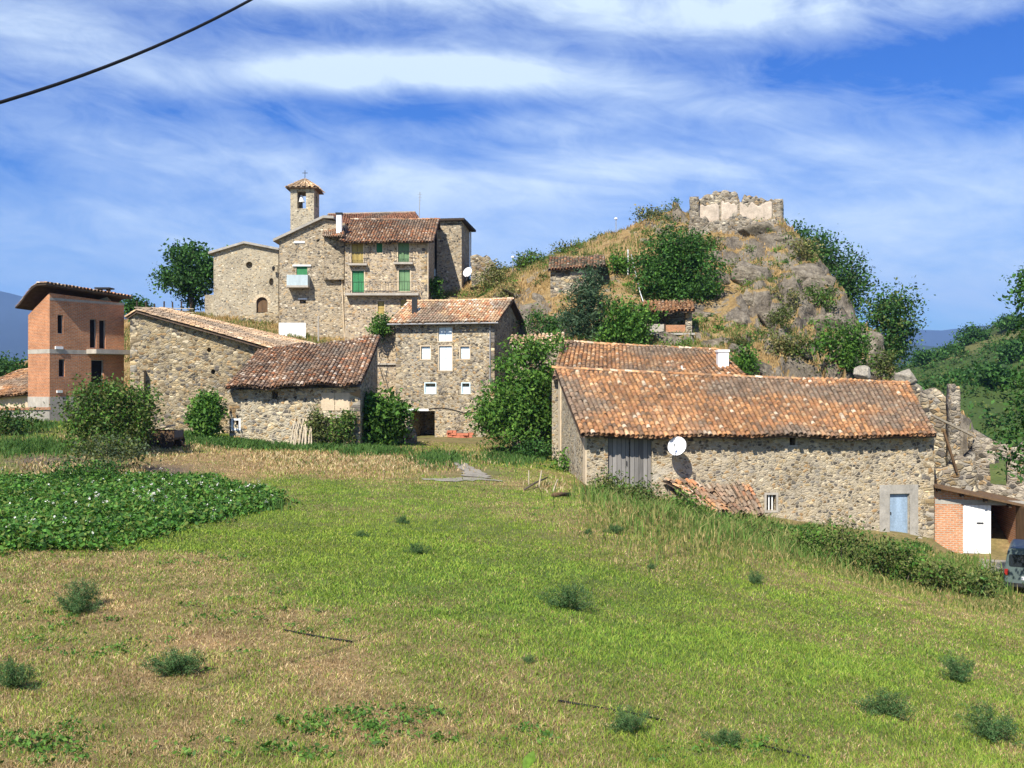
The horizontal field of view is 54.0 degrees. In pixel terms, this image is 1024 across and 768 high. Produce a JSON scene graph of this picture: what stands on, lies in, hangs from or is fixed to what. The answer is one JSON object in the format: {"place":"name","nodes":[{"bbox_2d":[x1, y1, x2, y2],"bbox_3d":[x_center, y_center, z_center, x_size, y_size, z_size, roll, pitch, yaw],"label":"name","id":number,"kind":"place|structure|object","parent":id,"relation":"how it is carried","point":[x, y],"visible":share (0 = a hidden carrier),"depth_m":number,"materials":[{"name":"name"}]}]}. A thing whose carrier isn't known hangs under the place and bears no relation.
{"place":"outdoors","nodes":[
{"label":"outdoors","id":0,"kind":"place"},
{"bbox_2d":[0,291,175,360],"bbox_3d":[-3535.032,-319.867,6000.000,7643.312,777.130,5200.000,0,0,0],"label":"mountain","id":1,"kind":"structure","parent":0,"point":[13,330],"depth_m":4863.12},
{"bbox_2d":[0,0,252,103],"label":"overhead cable","id":2,"kind":"object","parent":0,"point":[9,99],"visible":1,"depth_m":10.04,"materials":[{"name":"black rubber"}]},
{"bbox_2d":[5,203,998,463],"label":"rocky hill","id":3,"kind":"structure","parent":0,"point":[729,303],"depth_m":78.36,"materials":[{"name":"stone"}]},
{"bbox_2d":[0,350,27,376],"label":"broadleaf tree","id":4,"kind":"object","parent":3,"relation":"on","point":[7,366],"visible":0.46,"depth_m":81.88,"materials":[{"name":"green plant"}]},
{"bbox_2d":[119,293,153,321],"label":"broadleaf tree","id":5,"kind":"object","parent":3,"relation":"on","point":[130,305],"visible":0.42,"depth_m":85.36,"materials":[{"name":"green plant"}]},
{"bbox_2d":[146,238,227,310],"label":"broadleaf tree","id":6,"kind":"object","parent":3,"relation":"on","point":[184,278],"visible":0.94,"depth_m":96.99,"materials":[{"name":"green plant"}]},
{"bbox_2d":[208,241,278,317],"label":"church","id":7,"kind":"structure","parent":3,"relation":"on","point":[246,279],"depth_m":92.00,"materials":[{"name":"beige stone"}]},
{"bbox_2d":[279,323,305,337],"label":"white panel","id":8,"kind":"object","parent":3,"relation":"on","point":[293,328],"visible":0.64,"depth_m":85.60,"materials":[{"name":"paint"}]},
{"bbox_2d":[285,178,324,230],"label":"bell tower","id":9,"kind":"structure","parent":3,"relation":"on","point":[300,215],"depth_m":96.00,"materials":[{"name":"beige stone"}]},
{"bbox_2d":[273,215,347,339],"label":"tall stone house","id":10,"kind":"structure","parent":3,"relation":"on","point":[308,294],"depth_m":87.00,"materials":[{"name":"beige stone"}]},
{"bbox_2d":[322,222,345,280],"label":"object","id":11,"kind":"object","parent":10,"relation":"on","point":[333,258],"visible":0.71,"depth_m":86.55,"materials":[{"name":"stone"}]},
{"bbox_2d":[327,211,418,225],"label":"red roof house","id":12,"kind":"structure","parent":3,"relation":"on","point":[346,217],"depth_m":101.69,"materials":[{"name":"ceramic"}]},
{"bbox_2d":[335,212,440,340],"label":"green shutter house","id":13,"kind":"structure","parent":3,"relation":"on","point":[390,266],"depth_m":85.00,"materials":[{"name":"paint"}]},
{"bbox_2d":[437,218,475,291],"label":"tower house","id":14,"kind":"structure","parent":3,"relation":"on","point":[453,248],"depth_m":92.18,"materials":[{"name":"beige stone"}]},
{"bbox_2d":[470,254,497,285],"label":"ruined wall","id":15,"kind":"structure","parent":3,"relation":"on","point":[478,262],"depth_m":92.41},
{"bbox_2d":[471,258,515,292],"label":"shrub","id":16,"kind":"object","parent":3,"relation":"on","point":[495,277],"visible":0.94,"depth_m":89.80,"materials":[{"name":"green plant"}]},
{"bbox_2d":[504,248,545,270],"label":"shrub","id":17,"kind":"object","parent":3,"relation":"on","point":[521,261],"visible":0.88,"depth_m":91.89,"materials":[{"name":"green plant"}]},
{"bbox_2d":[515,303,574,335],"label":"shrub","id":18,"kind":"object","parent":3,"relation":"on","point":[553,326],"visible":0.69,"depth_m":76.15,"materials":[{"name":"green plant"}]},
{"bbox_2d":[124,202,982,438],"bbox_3d":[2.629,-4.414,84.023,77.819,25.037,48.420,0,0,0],"label":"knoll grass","id":19,"kind":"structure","parent":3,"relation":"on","point":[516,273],"depth_m":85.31,"materials":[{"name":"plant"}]},
{"bbox_2d":[548,254,605,297],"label":"stone hut","id":20,"kind":"object","parent":3,"relation":"on","point":[560,268],"visible":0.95,"depth_m":79.80,"materials":[{"name":"stone"}]},
{"bbox_2d":[553,260,620,341],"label":"cedar tree","id":21,"kind":"object","parent":3,"relation":"on","point":[587,319],"visible":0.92,"depth_m":66.90,"materials":[{"name":"green plant"}]},
{"bbox_2d":[580,288,667,346],"bbox_3d":[7.243,-4.127,65.713,5.730,4.265,4.224,0,0,43],"label":"broadleaf tree","id":22,"kind":"object","parent":3,"relation":"on","point":[628,325],"visible":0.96,"depth_m":64.81,"materials":[{"name":"green plant"}]},
{"bbox_2d":[603,247,648,273],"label":"shrub","id":23,"kind":"object","parent":3,"relation":"on","point":[619,261],"visible":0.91,"depth_m":81.96,"materials":[{"name":"green plant"}]},
{"bbox_2d":[628,201,673,224],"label":"shrub","id":24,"kind":"object","parent":3,"relation":"on","point":[650,211],"visible":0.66,"depth_m":93.01,"materials":[{"name":"green plant"}]},
{"bbox_2d":[432,197,884,439],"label":"knoll scrub","id":25,"kind":"object","parent":3,"relation":"on","point":[628,283],"visible":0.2,"depth_m":82.45,"materials":[{"name":"green plant"}]},
{"bbox_2d":[634,299,694,335],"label":"porch hut","id":26,"kind":"object","parent":3,"relation":"on","point":[681,310],"visible":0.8,"depth_m":67.26,"materials":[{"name":"tile"}]},
{"bbox_2d":[624,214,736,303],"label":"walnut tree","id":27,"kind":"object","parent":3,"relation":"on","point":[672,269],"visible":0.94,"depth_m":76.68,"materials":[{"name":"green plant"}]},
{"bbox_2d":[688,190,783,235],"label":"ruined castle","id":28,"kind":"structure","parent":3,"relation":"on","point":[725,211],"depth_m":89.66,"materials":[{"name":"stone"}]},
{"bbox_2d":[729,342,768,377],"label":"shrub","id":29,"kind":"object","parent":3,"relation":"on","point":[745,360],"visible":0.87,"depth_m":60.47,"materials":[{"name":"green plant"}]},
{"bbox_2d":[730,261,772,286],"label":"rock outcrop","id":30,"kind":"object","parent":3,"relation":"on","point":[747,271],"visible":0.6,"depth_m":80.95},
{"bbox_2d":[738,221,778,236],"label":"rock outcrop","id":31,"kind":"object","parent":3,"relation":"on","point":[755,229],"visible":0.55,"depth_m":86.81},
{"bbox_2d":[761,301,797,330],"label":"shrub","id":32,"kind":"object","parent":3,"relation":"on","point":[780,320],"visible":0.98,"depth_m":70.50,"materials":[{"name":"green plant"}]},
{"bbox_2d":[757,323,816,368],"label":"shrub","id":33,"kind":"object","parent":3,"relation":"on","point":[790,343],"visible":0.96,"depth_m":63.86,"materials":[{"name":"green plant"}]},
{"bbox_2d":[785,263,824,283],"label":"rock outcrop","id":34,"kind":"object","parent":3,"relation":"on","point":[804,271],"visible":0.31,"depth_m":81.73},
{"bbox_2d":[785,235,824,261],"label":"shrub","id":35,"kind":"object","parent":3,"relation":"on","point":[803,247],"visible":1,"depth_m":84.17,"materials":[{"name":"green plant"}]},
{"bbox_2d":[788,213,848,262],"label":"broadleaf tree","id":36,"kind":"object","parent":3,"relation":"on","point":[823,236],"visible":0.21,"depth_m":94.70,"materials":[{"name":"green plant"}]},
{"bbox_2d":[802,274,835,304],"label":"rock outcrop","id":37,"kind":"object","parent":3,"relation":"on","point":[828,279],"visible":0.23,"depth_m":80.14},
{"bbox_2d":[803,278,846,315],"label":"shrub","id":38,"kind":"object","parent":3,"relation":"on","point":[820,298],"visible":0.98,"depth_m":76.97,"materials":[{"name":"green plant"}]},
{"bbox_2d":[795,312,881,373],"bbox_3d":[20.513,-2.346,62.989,5.565,4.446,3.919,0,0,0],"label":"shrub","id":39,"kind":"object","parent":3,"relation":"on","point":[854,347],"visible":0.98,"depth_m":62.89,"materials":[{"name":"green plant"}]},
{"bbox_2d":[815,240,883,319],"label":"broadleaf tree","id":40,"kind":"object","parent":3,"relation":"on","point":[849,285],"visible":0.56,"depth_m":91.56,"materials":[{"name":"green plant"}]},
{"bbox_2d":[867,344,903,379],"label":"shrub","id":41,"kind":"object","parent":3,"relation":"on","point":[882,365],"visible":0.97,"depth_m":66.34,"materials":[{"name":"green plant"}]},
{"bbox_2d":[853,275,934,371],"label":"broadleaf tree","id":42,"kind":"object","parent":3,"relation":"on","point":[897,331],"visible":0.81,"depth_m":85.84,"materials":[{"name":"green plant"}]},
{"bbox_2d":[0,420,1023,767],"bbox_3d":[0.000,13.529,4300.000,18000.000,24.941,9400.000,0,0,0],"label":"ground","id":43,"kind":"structure","parent":0,"point":[1000,544],"depth_m":15.72,"materials":[{"name":"plant"}]},
{"bbox_2d":[0,368,27,407],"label":"tiled house","id":44,"kind":"structure","parent":43,"relation":"on","point":[14,385],"depth_m":65.40,"materials":[{"name":"tile"}]},
{"bbox_2d":[0,654,44,691],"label":"feathery weed","id":45,"kind":"object","parent":43,"relation":"on","point":[16,679],"visible":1,"depth_m":11.54,"materials":[{"name":"green plant"}]},
{"bbox_2d":[0,399,51,434],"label":"nettle bush","id":46,"kind":"object","parent":43,"relation":"on","point":[9,420],"visible":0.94,"depth_m":50.02,"materials":[{"name":"green plant"}]},
{"bbox_2d":[15,281,132,420],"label":"brick house","id":47,"kind":"structure","parent":43,"relation":"on","point":[73,330],"depth_m":61.19,"materials":[{"name":"orange"}]},
{"bbox_2d":[52,575,104,614],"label":"feathery weed","id":48,"kind":"object","parent":43,"relation":"on","point":[84,597],"visible":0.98,"depth_m":15.92,"materials":[{"name":"green plant"}]},
{"bbox_2d":[40,447,124,480],"bbox_3d":[-15.415,3.144,36.368,2.666,1.692,2.604,0,0,0],"label":"nettle bush","id":49,"kind":"object","parent":43,"relation":"on","point":[79,471],"visible":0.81,"depth_m":36.16,"materials":[{"name":"green plant"}]},
{"bbox_2d":[55,428,166,471],"bbox_3d":[-16.468,2.831,40.623,4.118,2.136,3.567,0,0,30],"label":"nettle bush","id":50,"kind":"object","parent":43,"relation":"on","point":[105,452],"visible":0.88,"depth_m":40.59,"materials":[{"name":"green plant"}]},
{"bbox_2d":[49,371,175,454],"bbox_3d":[-18.319,1.499,45.876,5.611,4.186,4.538,0,0,0],"label":"elder tree","id":51,"kind":"object","parent":43,"relation":"on","point":[108,410],"visible":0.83,"depth_m":45.39,"materials":[{"name":"green plant"}]},
{"bbox_2d":[0,468,303,556],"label":"potato crop","id":52,"kind":"object","parent":43,"relation":"on","point":[41,513],"visible":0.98,"depth_m":27.23,"materials":[{"name":"green plant"}]},
{"bbox_2d":[139,424,184,448],"bbox_3d":[-17.144,2.590,49.630,2.248,1.146,1.740,0,0,0],"label":"farm cart","id":53,"kind":"object","parent":43,"relation":"on","point":[168,438],"visible":0.8,"depth_m":48.93,"materials":[{"name":"brown wood"}]},
{"bbox_2d":[137,644,210,676],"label":"feathery weed","id":54,"kind":"object","parent":43,"relation":"on","point":[172,664],"visible":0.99,"depth_m":12.46,"materials":[{"name":"green plant"}]},
{"bbox_2d":[183,385,229,437],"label":"ivy bush","id":55,"kind":"object","parent":43,"relation":"on","point":[207,410],"visible":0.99,"depth_m":54.96,"materials":[{"name":"green plant"}]},
{"bbox_2d":[125,307,318,432],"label":"stone house","id":56,"kind":"structure","parent":43,"relation":"on","point":[176,356],"depth_m":62.77,"materials":[{"name":"stone"}]},
{"bbox_2d":[1,431,573,494],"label":"dry grass","id":57,"kind":"structure","parent":43,"relation":"on","point":[313,459],"depth_m":46.00,"materials":[{"name":"plant"}]},
{"bbox_2d":[225,334,380,442],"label":"stone barn","id":58,"kind":"structure","parent":43,"relation":"on","point":[274,391],"depth_m":56.00,"materials":[{"name":"beige stone"}]},
{"bbox_2d":[303,404,335,442],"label":"climbing vine","id":59,"kind":"object","parent":58,"relation":"attached to","point":[316,424],"visible":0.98,"depth_m":55.38,"materials":[{"name":"green plant"}]},
{"bbox_2d":[324,408,360,443],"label":"climbing vine","id":60,"kind":"object","parent":58,"relation":"attached to","point":[345,423],"visible":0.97,"depth_m":55.16,"materials":[{"name":"green plant"}]},
{"bbox_2d":[373,321,395,401],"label":"stone annex","id":61,"kind":"object","parent":43,"relation":"on","point":[388,365],"visible":0.18,"depth_m":76.00,"materials":[{"name":"stone"}]},
{"bbox_2d":[365,312,395,380],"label":"climbing vine","id":62,"kind":"object","parent":61,"relation":"attached to","point":[377,328],"visible":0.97,"depth_m":75.11,"materials":[{"name":"green plant"}]},
{"bbox_2d":[361,382,419,445],"bbox_3d":[-7.376,1.872,58.034,4.706,4.090,4.148,0,0,23],"label":"fig bush","id":63,"kind":"object","parent":43,"relation":"on","point":[383,415],"visible":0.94,"depth_m":57.30,"materials":[{"name":"green plant"}]},
{"bbox_2d":[0,479,789,767],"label":"weeds","id":64,"kind":"object","parent":43,"relation":"on","point":[371,723],"visible":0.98,"depth_m":10.58,"materials":[{"name":"green plant"}]},
{"bbox_2d":[387,297,523,436],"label":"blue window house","id":65,"kind":"structure","parent":43,"relation":"on","point":[448,351],"depth_m":73.18,"materials":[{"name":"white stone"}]},
{"bbox_2d":[0,416,935,550],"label":"green grass","id":66,"kind":"structure","parent":43,"relation":"on","point":[29,445],"depth_m":52.15,"materials":[{"name":"plant"}]},
{"bbox_2d":[463,325,572,453],"bbox_3d":[0.583,0.491,57.348,7.145,7.908,5.915,0,0,0],"label":"walnut tree","id":67,"kind":"object","parent":43,"relation":"on","point":[524,404],"visible":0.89,"depth_m":56.67,"materials":[{"name":"green plant"}]},
{"bbox_2d":[506,433,556,458],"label":"elder bush","id":68,"kind":"object","parent":43,"relation":"on","point":[527,450],"visible":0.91,"depth_m":55.19,"materials":[{"name":"green plant"}]},
{"bbox_2d":[509,332,564,446],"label":"tiled outhouse","id":69,"kind":"structure","parent":43,"relation":"on","point":[537,338],"depth_m":60.50,"materials":[{"name":"ceramic"}]},
{"bbox_2d":[534,578,596,610],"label":"feathery weed","id":70,"kind":"object","parent":43,"relation":"on","point":[569,598],"visible":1,"depth_m":18.75,"materials":[{"name":"green plant"}]},
{"bbox_2d":[585,466,641,498],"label":"bramble bush","id":71,"kind":"object","parent":43,"relation":"on","point":[618,488],"visible":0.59,"depth_m":41.40,"materials":[{"name":"green plant"}]},
{"bbox_2d":[598,703,650,733],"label":"feathery weed","id":72,"kind":"object","parent":43,"relation":"on","point":[628,722],"visible":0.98,"depth_m":11.45,"materials":[{"name":"green plant"}]},
{"bbox_2d":[552,339,746,459],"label":"tiled house","id":73,"kind":"structure","parent":43,"relation":"on","point":[607,355],"depth_m":57.40,"materials":[{"name":"tile"}]},
{"bbox_2d":[623,465,675,502],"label":"bramble bush","id":74,"kind":"object","parent":43,"relation":"on","point":[647,493],"visible":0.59,"depth_m":40.44,"materials":[{"name":"green plant"}]},
{"bbox_2d":[661,483,714,516],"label":"bramble bush","id":75,"kind":"object","parent":43,"relation":"on","point":[691,502],"visible":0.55,"depth_m":39.34,"materials":[{"name":"green plant"}]},
{"bbox_2d":[663,477,765,517],"bbox_3d":[9.129,6.211,44.241,4.211,4.018,2.956,0,0,-11],"label":"lean to","id":76,"kind":"object","parent":43,"relation":"on","point":[740,496],"visible":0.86,"depth_m":44.71,"materials":[{"name":"tile"}]},
{"bbox_2d":[698,727,742,748],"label":"feathery weed","id":77,"kind":"object","parent":43,"relation":"on","point":[724,736],"visible":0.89,"depth_m":11.50,"materials":[{"name":"green plant"}]},
{"bbox_2d":[551,366,936,539],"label":"stone barn","id":78,"kind":"structure","parent":43,"relation":"on","point":[805,449],"depth_m":46.68,"materials":[{"name":"beige stone"}]},
{"bbox_2d":[608,438,628,485],"bbox_3d":[4.791,3.605,45.323,0.982,2.299,0.112,0,0,-7],"label":"barn door","id":79,"kind":"structure","parent":78,"relation":"in","point":[618,448],"depth_m":45.32,"materials":[{"name":"grey wood"}]},
{"bbox_2d":[629,439,650,488],"bbox_3d":[5.803,3.605,45.473,0.982,2.299,0.060,0,0,-7],"label":"barn door","id":80,"kind":"structure","parent":78,"relation":"in","point":[639,449],"depth_m":45.44,"materials":[{"name":"grey wood"}]},
{"bbox_2d":[890,494,906,532],"bbox_3d":[18.045,6.127,46.940,0.925,2.005,0.092,0,0,-7],"label":"door","id":81,"kind":"structure","parent":78,"relation":"in","point":[898,502],"depth_m":46.94,"materials":[{"name":"blue paint"}]},
{"bbox_2d":[526,499,1023,615],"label":"bank grass","id":82,"kind":"structure","parent":43,"relation":"on","point":[987,604],"depth_m":31.12,"materials":[{"name":"plant"}]},
{"bbox_2d":[539,474,1023,597],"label":"bank weeds","id":83,"kind":"object","parent":43,"relation":"on","point":[728,526],"visible":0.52,"depth_m":36.06,"materials":[{"name":"green plant"}]},
{"bbox_2d":[781,517,836,557],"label":"bramble bush","id":84,"kind":"object","parent":43,"relation":"on","point":[811,537],"visible":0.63,"depth_m":36.83,"materials":[{"name":"green plant"}]},
{"bbox_2d":[809,512,882,566],"bbox_3d":[11.959,5.704,36.480,2.806,2.667,2.422,0,0,0],"label":"bramble bush","id":85,"kind":"object","parent":43,"relation":"on","point":[847,537],"visible":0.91,"depth_m":36.30,"materials":[{"name":"green plant"}]},
{"bbox_2d":[849,521,916,578],"bbox_3d":[13.149,6.081,35.585,2.312,2.391,2.039,0,0,0],"label":"bramble bush","id":86,"kind":"object","parent":43,"relation":"on","point":[882,561],"visible":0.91,"depth_m":35.51,"materials":[{"name":"green plant"}]},
{"bbox_2d":[849,687,917,720],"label":"feathery weed","id":87,"kind":"object","parent":43,"relation":"on","point":[881,702],"visible":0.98,"depth_m":14.10,"materials":[{"name":"green plant"}]},
{"bbox_2d":[877,532,945,582],"bbox_3d":[13.925,6.289,35.230,2.360,2.274,2.157,0,0,0],"label":"bramble bush","id":88,"kind":"object","parent":43,"relation":"on","point":[911,557],"visible":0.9,"depth_m":35.11,"materials":[{"name":"green plant"}]},
{"bbox_2d":[901,552,971,592],"bbox_3d":[14.620,6.646,34.677,2.329,1.734,2.159,0,0,0],"label":"bramble bush","id":89,"kind":"object","parent":43,"relation":"on","point":[938,581],"visible":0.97,"depth_m":34.38,"materials":[{"name":"green plant"}]},
{"bbox_2d":[919,384,960,466],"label":"ruined wall","id":90,"kind":"structure","parent":43,"relation":"on","point":[937,402],"depth_m":55.48,"materials":[{"name":"stone"}]},
{"bbox_2d":[934,450,978,491],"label":"rubble wall","id":91,"kind":"structure","parent":43,"relation":"on","point":[965,476],"depth_m":48.70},
{"bbox_2d":[937,649,976,682],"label":"feathery weed","id":92,"kind":"object","parent":43,"relation":"on","point":[957,672],"visible":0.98,"depth_m":18.71,"materials":[{"name":"green plant"}]},
{"bbox_2d":[933,483,1023,553],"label":"brick garage","id":93,"kind":"structure","parent":43,"relation":"on","point":[962,519],"depth_m":46.88,"materials":[{"name":"orange brick"}]},
{"bbox_2d":[963,505,990,553],"bbox_3d":[21.653,6.766,46.798,1.207,2.252,0.090,0,0,11],"label":"door","id":94,"kind":"structure","parent":93,"relation":"in","point":[976,518],"depth_m":46.78,"materials":[{"name":"white paint"}]},
{"bbox_2d":[944,559,1022,599],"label":"bramble bush","id":95,"kind":"object","parent":43,"relation":"on","point":[980,583],"visible":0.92,"depth_m":33.87,"materials":[{"name":"green plant"}]},
{"bbox_2d":[952,699,1023,748],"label":"feathery weed","id":96,"kind":"object","parent":43,"relation":"on","point":[993,731],"visible":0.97,"depth_m":13.48,"materials":[{"name":"green plant"}]},
{"bbox_2d":[968,429,1023,500],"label":"ruined house","id":97,"kind":"structure","parent":43,"relation":"on","point":[980,445],"depth_m":50.46,"materials":[{"name":"stone"}]},
{"bbox_2d":[981,262,1023,483],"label":"ash tree","id":98,"kind":"object","parent":43,"relation":"on","point":[1019,293],"visible":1,"depth_m":33.32,"materials":[{"name":"green plant"}]},
{"bbox_2d":[1004,539,1023,587],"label":"parked van","id":99,"kind":"object","parent":43,"relation":"on","point":[1014,566],"visible":0.75,"depth_m":36.23,"materials":[{"name":"grey paint"}]},
{"bbox_2d":[0,0,1023,329],"label":"sky","id":100,"kind":"structure","parent":0,"point":[896,127],"materials":[{"name":"blue"}]},
{"bbox_2d":[882,325,991,347],"bbox_3d":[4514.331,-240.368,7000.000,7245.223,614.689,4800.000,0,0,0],"label":"mountain","id":101,"kind":"structure","parent":0,"point":[934,337],"depth_m":6565.15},
{"bbox_2d":[895,326,1023,446],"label":"hillside","id":102,"kind":"structure","parent":0,"point":[995,406],"depth_m":128.33,"materials":[{"name":"plant"}]},
{"bbox_2d":[906,347,946,366],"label":"tree","id":103,"kind":"object","parent":102,"relation":"on","point":[927,355],"visible":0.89,"depth_m":214.20,"materials":[{"name":"green plant"}]},
{"bbox_2d":[894,312,1023,446],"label":"scrub","id":104,"kind":"object","parent":102,"relation":"on","point":[956,382],"visible":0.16,"depth_m":160.59,"materials":[{"name":"green plant"}]},
{"bbox_2d":[949,322,994,345],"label":"tree","id":105,"kind":"object","parent":102,"relation":"on","point":[973,333],"visible":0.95,"depth_m":225.15,"materials":[{"name":"green plant"}]},
{"bbox_2d":[968,354,1018,391],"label":"tree","id":106,"kind":"object","parent":102,"relation":"on","point":[989,374],"visible":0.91,"depth_m":129.32,"materials":[{"name":"green plant"}]},
{"bbox_2d":[989,310,1023,332],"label":"tree","id":107,"kind":"object","parent":102,"relation":"on","point":[1005,320],"visible":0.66,"depth_m":225.40,"materials":[{"name":"green plant"}]},
{"bbox_2d":[991,335,1023,364],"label":"tree","id":108,"kind":"object","parent":102,"relation":"on","point":[1009,348],"visible":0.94,"depth_m":184.27,"materials":[{"name":"green plant"}]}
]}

